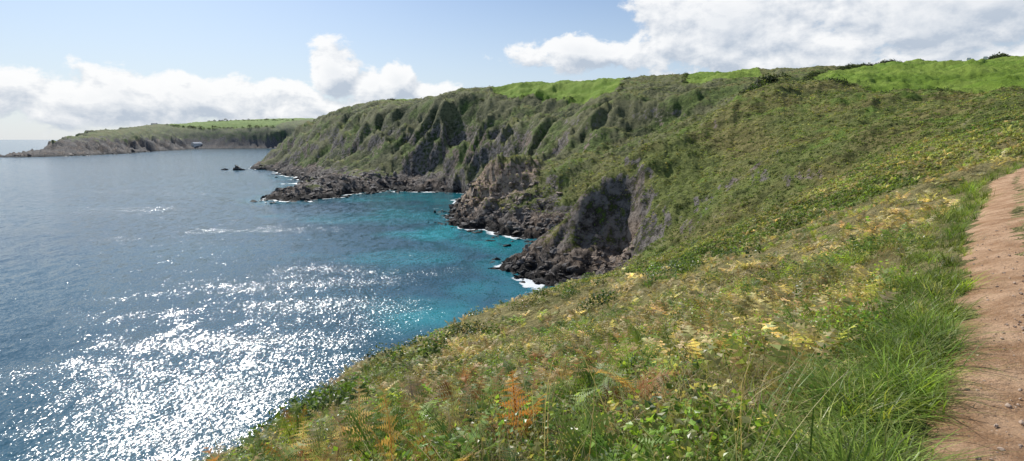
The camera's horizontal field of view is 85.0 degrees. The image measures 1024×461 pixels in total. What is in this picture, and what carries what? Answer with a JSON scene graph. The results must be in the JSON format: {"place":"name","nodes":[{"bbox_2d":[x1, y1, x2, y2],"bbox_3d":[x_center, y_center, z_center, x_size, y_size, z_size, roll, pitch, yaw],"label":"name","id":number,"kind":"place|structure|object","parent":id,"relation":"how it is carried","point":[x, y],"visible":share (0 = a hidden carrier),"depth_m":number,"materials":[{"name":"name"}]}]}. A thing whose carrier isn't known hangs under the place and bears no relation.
{"place":"outdoors","nodes":[
{"label":"outdoors","id":0,"kind":"place"},
{"bbox_2d":[0,140,554,460],"bbox_3d":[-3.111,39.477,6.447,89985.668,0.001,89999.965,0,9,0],"label":"sea","id":1,"kind":"structure","parent":0,"point":[156,305],"depth_m":148.47,"materials":[{"name":"liquid"}]},
{"bbox_2d":[233,165,244,169],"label":"sea stack rock","id":2,"kind":"object","parent":1,"relation":"in","point":[236,167],"visible":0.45,"depth_m":729.73,"materials":[{"name":"grey stone"}]},
{"bbox_2d":[0,56,1023,460],"bbox_3d":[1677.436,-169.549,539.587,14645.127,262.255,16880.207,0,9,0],"label":"coastal headland terrain","id":3,"kind":"structure","parent":0,"point":[442,146],"depth_m":242.73,"materials":[{"name":"green plant"}]},
{"bbox_2d":[191,142,201,146],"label":"walls","id":4,"kind":"structure","parent":3,"relation":"on","point":[195,145],"depth_m":2285.66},
{"bbox_2d":[14,149,618,288],"bbox_3d":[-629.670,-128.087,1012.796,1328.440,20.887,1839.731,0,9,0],"label":"shore rocks","id":5,"kind":"object","parent":3,"relation":"on","point":[529,258],"visible":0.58,"depth_m":253.49,"materials":[{"name":"grey stone"}]},
{"bbox_2d":[229,206,774,453],"bbox_3d":[4.922,9.148,53.614,35.857,24.963,82.652,4,10,25],"label":"blackthorn bush","id":6,"kind":"object","parent":3,"relation":"on","point":[314,401],"visible":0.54,"depth_m":28.78,"materials":[{"name":"green plant"}]},
{"bbox_2d":[267,73,744,191],"bbox_3d":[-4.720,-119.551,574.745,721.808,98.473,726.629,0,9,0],"label":"clifftop scrub","id":7,"kind":"object","parent":3,"relation":"on","point":[547,122],"visible":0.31,"depth_m":362.98,"materials":[{"name":"green plant"}]},
{"bbox_2d":[132,260,881,460],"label":"tall grass stalks","id":8,"kind":"object","parent":3,"relation":"on","point":[547,426],"depth_m":3.63,"materials":[{"name":"green plant"}]},
{"bbox_2d":[159,266,894,460],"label":"bracken fern","id":9,"kind":"object","parent":3,"relation":"on","point":[360,424],"visible":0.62,"depth_m":4.72,"materials":[{"name":"green plant"}]},
{"bbox_2d":[459,179,635,273],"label":"crag boulders","id":10,"kind":"object","parent":3,"relation":"on","point":[597,260],"visible":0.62,"depth_m":256.59,"materials":[{"name":"grey stone"}]},
{"bbox_2d":[195,213,949,460],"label":"dead bracken stems","id":11,"kind":"object","parent":3,"relation":"on","point":[714,391],"visible":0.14,"depth_m":4.80,"materials":[{"name":"brown plant"}]},
{"bbox_2d":[216,205,950,460],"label":"bramble thicket","id":12,"kind":"object","parent":3,"relation":"on","point":[699,410],"visible":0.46,"depth_m":4.66,"materials":[{"name":"green plant"}]},
{"bbox_2d":[165,52,1010,128],"bbox_3d":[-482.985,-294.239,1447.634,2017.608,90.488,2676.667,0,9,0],"label":"hedgerow","id":13,"kind":"object","parent":3,"relation":"on","point":[760,82],"visible":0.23,"depth_m":284.10,"materials":[{"name":"green plant"}]},
{"bbox_2d":[207,112,1023,460],"bbox_3d":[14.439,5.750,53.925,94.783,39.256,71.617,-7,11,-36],"label":"bracken slope","id":14,"kind":"structure","parent":3,"relation":"on","point":[779,342],"depth_m":15.96,"materials":[{"name":"green plant"}]},
{"bbox_2d":[460,76,1023,297],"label":"hillside scrub","id":15,"kind":"object","parent":3,"relation":"on","point":[984,123],"visible":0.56,"depth_m":69.38,"materials":[{"name":"green plant"}]},
{"bbox_2d":[528,157,1023,460],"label":"grass verge","id":16,"kind":"object","parent":3,"relation":"on","point":[874,401],"depth_m":4.26,"materials":[{"name":"green plant"}]},
{"bbox_2d":[915,168,1023,460],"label":"footpath","id":17,"kind":"structure","parent":3,"relation":"on","point":[1006,305],"depth_m":4.94,"materials":[{"name":"brown soil"}]},
{"bbox_2d":[934,220,1023,459],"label":"path pebbles","id":18,"kind":"object","parent":3,"relation":"on","point":[1008,405],"visible":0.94,"depth_m":4.92,"materials":[{"name":"stone"}]},
{"bbox_2d":[0,0,1023,139],"label":"sky","id":19,"kind":"structure","parent":0,"point":[68,67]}
]}

